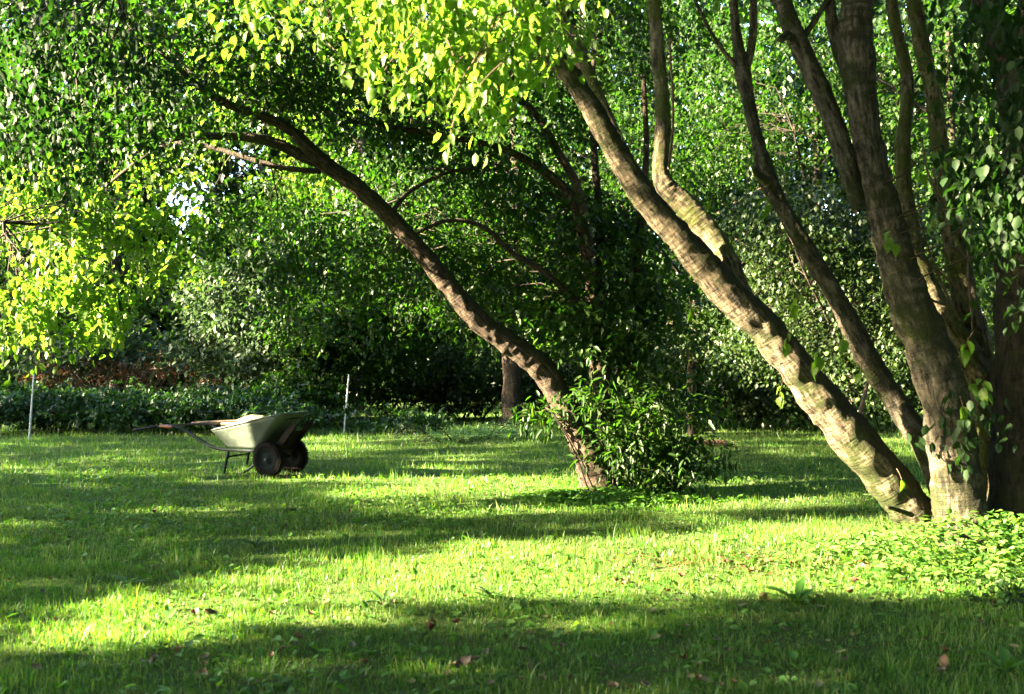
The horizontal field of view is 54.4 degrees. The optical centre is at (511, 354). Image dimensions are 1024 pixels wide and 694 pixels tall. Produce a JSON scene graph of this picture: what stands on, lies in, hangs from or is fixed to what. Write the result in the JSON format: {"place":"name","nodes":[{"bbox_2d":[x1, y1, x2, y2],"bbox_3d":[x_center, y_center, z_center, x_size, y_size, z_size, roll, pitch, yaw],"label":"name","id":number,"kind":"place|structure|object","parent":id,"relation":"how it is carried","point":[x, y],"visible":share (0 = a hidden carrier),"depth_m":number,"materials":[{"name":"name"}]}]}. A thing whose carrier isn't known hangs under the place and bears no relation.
{"place":"outdoors","nodes":[
{"label":"outdoors","id":0,"kind":"place"},
{"bbox_2d":[2,0,992,347],"label":"sky","id":1,"kind":"structure","parent":0,"point":[200,198],"materials":[{"name":"white"}]},
{"bbox_2d":[0,396,1023,693],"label":"ground","id":2,"kind":"structure","parent":0,"point":[610,668],"depth_m":6.08,"materials":[{"name":"green plant"}]},
{"bbox_2d":[28,374,34,441],"bbox_3d":[-7.821,0.888,16.198,0.112,1.153,0.036,0,0,0],"label":"fence post","id":3,"kind":"object","parent":2,"relation":"on","point":[30,421],"visible":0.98,"depth_m":16.19,"materials":[{"name":"white plastic"}]},
{"bbox_2d":[35,384,343,411],"bbox_3d":[-5.360,0.731,16.900,5.117,0.472,0.013,0,0,-16],"label":"fence wire","id":4,"kind":"object","parent":3,"relation":"attached to","point":[207,411],"visible":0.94,"depth_m":16.97,"materials":[{"name":"grey metal"}]},
{"bbox_2d":[28,662,40,668],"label":"fallen leaf","id":5,"kind":"object","parent":2,"relation":"on","point":[35,665],"visible":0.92,"depth_m":4.27,"materials":[{"name":"plant"}]},
{"bbox_2d":[0,75,113,388],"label":"broadleaf tree","id":6,"kind":"object","parent":2,"relation":"on","point":[4,371],"visible":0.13,"depth_m":22.56,"materials":[{"name":"green plant"}]},
{"bbox_2d":[0,313,194,390],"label":"blackthorn shrub","id":7,"kind":"object","parent":2,"relation":"on","point":[130,342],"visible":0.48,"depth_m":21.58,"materials":[{"name":"green plant"}]},
{"bbox_2d":[17,347,231,393],"bbox_3d":[-8.195,0.630,21.134,4.858,1.622,1.941,0,0,0],"label":"bracken clump","id":8,"kind":"object","parent":2,"relation":"on","point":[142,376],"visible":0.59,"depth_m":21.10,"materials":[{"name":"brown plant"}]},
{"bbox_2d":[109,574,145,583],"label":"dock plant","id":9,"kind":"object","parent":2,"relation":"on","point":[123,578],"visible":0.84,"depth_m":5.98,"materials":[{"name":"green plant"}]},
{"bbox_2d":[0,0,272,386],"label":"overhanging tree","id":10,"kind":"object","parent":2,"relation":"on","point":[44,96],"visible":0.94,"depth_m":8.10,"materials":[{"name":"green plant"}]},
{"bbox_2d":[148,654,154,663],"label":"fallen leaf","id":11,"kind":"object","parent":2,"relation":"on","point":[152,659],"visible":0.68,"depth_m":4.41,"materials":[{"name":"grey plant"}]},
{"bbox_2d":[0,0,363,392],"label":"broadleaf tree","id":12,"kind":"object","parent":2,"relation":"on","point":[117,262],"visible":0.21,"depth_m":24.16,"materials":[{"name":"green plant"}]},
{"bbox_2d":[190,608,197,614],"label":"fallen leaf","id":13,"kind":"object","parent":2,"relation":"on","point":[194,611],"visible":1,"depth_m":5.19,"materials":[{"name":"plant"}]},
{"bbox_2d":[196,667,207,675],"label":"fallen leaf","id":14,"kind":"object","parent":2,"relation":"on","point":[204,669],"visible":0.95,"depth_m":4.25,"materials":[{"name":"brown plant"}]},
{"bbox_2d":[201,608,216,613],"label":"fallen leaf","id":15,"kind":"object","parent":2,"relation":"on","point":[209,611],"visible":0.97,"depth_m":5.26,"materials":[{"name":"brown plant"}]},
{"bbox_2d":[0,376,455,435],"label":"bramble bank","id":16,"kind":"structure","parent":2,"relation":"on","point":[60,407],"depth_m":17.51,"materials":[{"name":"green plant"}]},
{"bbox_2d":[159,411,312,476],"bbox_3d":[-3.281,1.039,11.947,1.940,0.758,0.661,0,0,25],"label":"wheelbarrow","id":17,"kind":"object","parent":2,"relation":"on","point":[274,444],"visible":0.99,"depth_m":11.60,"materials":[{"name":"green paint"}]},
{"bbox_2d":[132,422,235,430],"bbox_3d":[-3.912,0.869,12.163,1.822,0.176,0.202,0,0,21],"label":"spade","id":18,"kind":"object","parent":17,"relation":"in","point":[185,424],"visible":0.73,"depth_m":12.12,"materials":[{"name":"wood"}]},
{"bbox_2d":[197,417,302,422],"bbox_3d":[-3.246,0.782,11.916,1.538,0.135,0.341,0,0,22],"label":"long rake","id":19,"kind":"object","parent":17,"relation":"on","point":[218,421],"visible":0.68,"depth_m":12.15,"materials":[{"name":"brown wood"}]},
{"bbox_2d":[236,415,265,422],"bbox_3d":[-3.083,0.830,11.888,0.426,0.236,0.354,0,0,0],"label":"bundle","id":20,"kind":"object","parent":17,"relation":"in","point":[247,418],"visible":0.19,"depth_m":11.79,"materials":[{"name":"fabric"}]},
{"bbox_2d":[150,232,337,408],"bbox_3d":[-5.319,-0.615,20.263,3.431,4.106,3.946,0,0,-29],"label":"dogwood shrub","id":21,"kind":"object","parent":2,"relation":"on","point":[214,343],"visible":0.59,"depth_m":20.03,"materials":[{"name":"green plant"}]},
{"bbox_2d":[238,536,269,546],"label":"dock plant","id":22,"kind":"object","parent":2,"relation":"on","point":[257,541],"visible":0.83,"depth_m":7.29,"materials":[{"name":"green plant"}]},
{"bbox_2d":[294,630,304,637],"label":"fallen leaf","id":23,"kind":"object","parent":2,"relation":"on","point":[298,634],"visible":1,"depth_m":4.81,"materials":[{"name":"brown plant"}]},
{"bbox_2d":[236,258,413,428],"bbox_3d":[-3.620,-0.235,19.602,3.597,3.401,3.009,0,0,0],"label":"hazel shrub","id":24,"kind":"object","parent":2,"relation":"on","point":[314,391],"visible":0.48,"depth_m":19.28,"materials":[{"name":"green plant"}]},
{"bbox_2d":[343,374,348,433],"bbox_3d":[-2.932,0.897,17.599,0.119,1.117,0.037,0,0,0],"label":"fence post","id":25,"kind":"object","parent":2,"relation":"on","point":[345,418],"visible":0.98,"depth_m":17.59,"materials":[{"name":"white plastic"}]},
{"bbox_2d":[2,0,757,496],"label":"leaning tree","id":26,"kind":"object","parent":2,"relation":"on","point":[592,280],"visible":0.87,"depth_m":10.04,"materials":[{"name":"green plant"}]},
{"bbox_2d":[365,588,403,605],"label":"dock plant","id":27,"kind":"object","parent":2,"relation":"on","point":[385,596],"visible":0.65,"depth_m":5.62,"materials":[{"name":"green plant"}]},
{"bbox_2d":[194,0,601,411],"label":"broadleaf tree","id":28,"kind":"object","parent":2,"relation":"on","point":[293,178],"visible":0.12,"depth_m":24.70,"materials":[{"name":"green plant"}]},
{"bbox_2d":[426,617,435,629],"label":"fallen leaf","id":29,"kind":"object","parent":2,"relation":"on","point":[430,625],"visible":0.89,"depth_m":5.08,"materials":[{"name":"brown plant"}]},
{"bbox_2d":[452,618,460,622],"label":"fallen leaf","id":30,"kind":"object","parent":2,"relation":"on","point":[455,620],"visible":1,"depth_m":5.12,"materials":[{"name":"brown plant"}]},
{"bbox_2d":[455,655,470,667],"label":"fallen leaf","id":31,"kind":"object","parent":2,"relation":"on","point":[459,661],"visible":0.86,"depth_m":4.45,"materials":[{"name":"brown plant"}]},
{"bbox_2d":[393,414,540,444],"bbox_3d":[-0.602,1.228,16.040,1.758,0.421,2.975,0,0,40],"label":"nettle patch","id":32,"kind":"object","parent":2,"relation":"on","point":[499,430],"visible":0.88,"depth_m":16.12,"materials":[{"name":"green plant"}]},
{"bbox_2d":[470,655,479,660],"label":"fallen leaf","id":33,"kind":"object","parent":2,"relation":"on","point":[474,657],"visible":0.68,"depth_m":4.53,"materials":[{"name":"brown plant"}]},
{"bbox_2d":[331,331,623,420],"bbox_3d":[-0.903,0.454,21.765,6.972,2.085,2.814,0,0,-10],"label":"yew shrub","id":34,"kind":"object","parent":2,"relation":"on","point":[456,375],"visible":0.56,"depth_m":21.30,"materials":[{"name":"green plant"}]},
{"bbox_2d":[475,586,506,599],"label":"dock plant","id":35,"kind":"object","parent":2,"relation":"on","point":[486,591],"visible":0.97,"depth_m":5.75,"materials":[{"name":"green plant"}]},
{"bbox_2d":[487,679,494,684],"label":"fallen leaf","id":36,"kind":"object","parent":2,"relation":"on","point":[490,682],"visible":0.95,"depth_m":4.19,"materials":[{"name":"plant"}]},
{"bbox_2d":[285,69,714,427],"bbox_3d":[-0.369,-2.246,19.853,8.540,7.592,5.449,0,0,0],"label":"broadleaf tree","id":37,"kind":"object","parent":2,"relation":"on","point":[511,389],"visible":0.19,"depth_m":19.40,"materials":[{"name":"green plant"}]},
{"bbox_2d":[0,0,1013,403],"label":"wood","id":38,"kind":"object","parent":2,"relation":"on","point":[232,170],"visible":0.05,"depth_m":30.25,"materials":[{"name":"green plant"}]},
{"bbox_2d":[527,657,532,670],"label":"fallen leaf","id":39,"kind":"object","parent":2,"relation":"on","point":[530,665],"visible":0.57,"depth_m":4.44,"materials":[{"name":"plant"}]},
{"bbox_2d":[178,0,1023,553],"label":"multi stemmed tree","id":40,"kind":"object","parent":2,"relation":"on","point":[964,438],"visible":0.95,"depth_m":7.23,"materials":[{"name":"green plant"}]},
{"bbox_2d":[608,682,618,687],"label":"fallen leaf","id":41,"kind":"object","parent":2,"relation":"on","point":[614,683],"visible":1,"depth_m":4.18,"materials":[{"name":"brown plant"}]},
{"bbox_2d":[507,309,736,498],"bbox_3d":[1.115,0.494,9.994,2.361,1.986,1.594,0,0,0],"label":"sucker thicket","id":42,"kind":"object","parent":2,"relation":"on","point":[663,464],"visible":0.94,"depth_m":9.82,"materials":[{"name":"green plant"}]},
{"bbox_2d":[505,485,747,511],"bbox_3d":[1.044,1.362,9.429,2.297,0.199,1.301,0,0,15],"label":"ground cover","id":43,"kind":"object","parent":2,"relation":"on","point":[558,496],"visible":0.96,"depth_m":9.39,"materials":[{"name":"green plant"}]},
{"bbox_2d":[494,0,791,404],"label":"broadleaf tree","id":44,"kind":"object","parent":2,"relation":"on","point":[674,62],"visible":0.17,"depth_m":23.54,"materials":[{"name":"green plant"}]},
{"bbox_2d":[641,680,649,685],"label":"fallen leaf","id":45,"kind":"object","parent":2,"relation":"on","point":[645,683],"visible":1,"depth_m":4.20,"materials":[{"name":"brown plant"}]},
{"bbox_2d":[679,651,691,658],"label":"fallen leaf","id":46,"kind":"object","parent":2,"relation":"on","point":[684,656],"visible":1,"depth_m":4.55,"materials":[{"name":"plant"}]},
{"bbox_2d":[589,201,814,434],"bbox_3d":[3.333,-0.492,18.072,4.330,4.084,4.171,0,0,0],"label":"broadleaf tree","id":47,"kind":"object","parent":2,"relation":"on","point":[692,365],"visible":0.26,"depth_m":17.87,"materials":[{"name":"green plant"}]},
{"bbox_2d":[701,675,708,681],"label":"fallen leaf","id":48,"kind":"object","parent":2,"relation":"on","point":[705,678],"visible":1,"depth_m":4.25,"materials":[{"name":"green plant"}]},
{"bbox_2d":[612,330,859,430],"bbox_3d":[4.254,0.429,19.266,5.178,2.131,2.853,0,0,24],"label":"laurel shrub","id":49,"kind":"object","parent":2,"relation":"on","point":[748,405],"visible":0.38,"depth_m":18.95,"materials":[{"name":"green plant"}]},
{"bbox_2d":[759,592,769,599],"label":"fallen leaf","id":50,"kind":"object","parent":2,"relation":"on","point":[764,595],"visible":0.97,"depth_m":5.74,"materials":[{"name":"yellow plant"}]},
{"bbox_2d":[634,0,916,421],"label":"broadleaf tree","id":51,"kind":"object","parent":2,"relation":"on","point":[715,150],"visible":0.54,"depth_m":20.19,"materials":[{"name":"green plant"}]},
{"bbox_2d":[763,577,822,608],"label":"dock plant","id":52,"kind":"object","parent":2,"relation":"on","point":[799,587],"visible":1,"depth_m":5.70,"materials":[{"name":"green plant"}]},
{"bbox_2d":[604,551,1022,576],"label":"grass","id":53,"kind":"structure","parent":2,"relation":"on","point":[770,559],"depth_m":6.71,"materials":[{"name":"green plant"}]},
{"bbox_2d":[815,677,822,686],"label":"fallen leaf","id":54,"kind":"object","parent":2,"relation":"on","point":[818,682],"visible":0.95,"depth_m":4.18,"materials":[{"name":"plant"}]},
{"bbox_2d":[661,146,999,427],"bbox_3d":[5.094,-0.702,14.466,5.794,4.504,4.316,0,0,0],"label":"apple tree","id":55,"kind":"object","parent":2,"relation":"on","point":[875,307],"visible":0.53,"depth_m":14.15,"materials":[{"name":"green plant"}]},
{"bbox_2d":[858,382,868,414],"bbox_3d":[4.205,0.875,12.001,0.213,1.114,0.058,0,0,0],"label":"leaning stick","id":56,"kind":"object","parent":2,"relation":"on","point":[863,399],"visible":0.41,"depth_m":11.98,"materials":[{"name":"brown wood"}]},
{"bbox_2d":[739,508,1023,598],"bbox_3d":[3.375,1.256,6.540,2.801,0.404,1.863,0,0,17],"label":"ground cover","id":57,"kind":"object","parent":2,"relation":"on","point":[912,541],"visible":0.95,"depth_m":6.65,"materials":[{"name":"green plant"}]},
{"bbox_2d":[777,0,1016,328],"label":"broadleaf tree","id":58,"kind":"object","parent":2,"relation":"on","point":[951,130],"visible":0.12,"depth_m":19.62,"materials":[{"name":"green plant"}]},
{"bbox_2d":[820,314,994,433],"bbox_3d":[7.591,0.284,17.947,4.816,2.328,2.643,0,0,0],"label":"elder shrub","id":59,"kind":"object","parent":2,"relation":"on","point":[883,411],"visible":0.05,"depth_m":17.71,"materials":[{"name":"green plant"}]},
{"bbox_2d":[883,566,950,577],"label":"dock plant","id":60,"kind":"object","parent":2,"relation":"on","point":[930,573],"visible":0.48,"depth_m":6.22,"materials":[{"name":"green plant"}]},
{"bbox_2d":[935,667,946,670],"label":"fallen leaf","id":61,"kind":"object","parent":2,"relation":"on","point":[941,669],"visible":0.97,"depth_m":4.32,"materials":[{"name":"plant"}]},
{"bbox_2d":[938,654,947,667],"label":"fallen leaf","id":62,"kind":"object","parent":2,"relation":"on","point":[943,659],"visible":0.78,"depth_m":4.41,"materials":[{"name":"brown plant"}]},
{"bbox_2d":[939,646,948,651],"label":"fallen leaf","id":63,"kind":"object","parent":2,"relation":"on","point":[945,649],"visible":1,"depth_m":4.64,"materials":[{"name":"brown plant"}]},
{"bbox_2d":[884,0,1017,59],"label":"canopy tree","id":64,"kind":"object","parent":2,"relation":"on","point":[954,5],"visible":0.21,"depth_m":20.50,"materials":[{"name":"green plant"}]},
{"bbox_2d":[901,565,1023,610],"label":"ground cover","id":65,"kind":"object","parent":2,"relation":"on","point":[1001,585],"visible":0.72,"depth_m":5.89,"materials":[{"name":"green plant"}]},
{"bbox_2d":[970,645,1023,670],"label":"dock plant","id":66,"kind":"object","parent":2,"relation":"on","point":[1007,662],"visible":1,"depth_m":4.43,"materials":[{"name":"green plant"}]},
{"bbox_2d":[987,521,1023,562],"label":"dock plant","id":67,"kind":"object","parent":2,"relation":"on","point":[1011,556],"visible":0.38,"depth_m":6.77,"materials":[{"name":"green plant"}]},
{"bbox_2d":[688,438,749,448],"bbox_3d":[2.985,1.339,14.808,1.320,0.161,0.560,0,0,0],"label":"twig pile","id":68,"kind":"object","parent":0,"point":[718,442],"visible":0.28,"depth_m":14.72,"materials":[{"name":"brown plant"}]}
]}

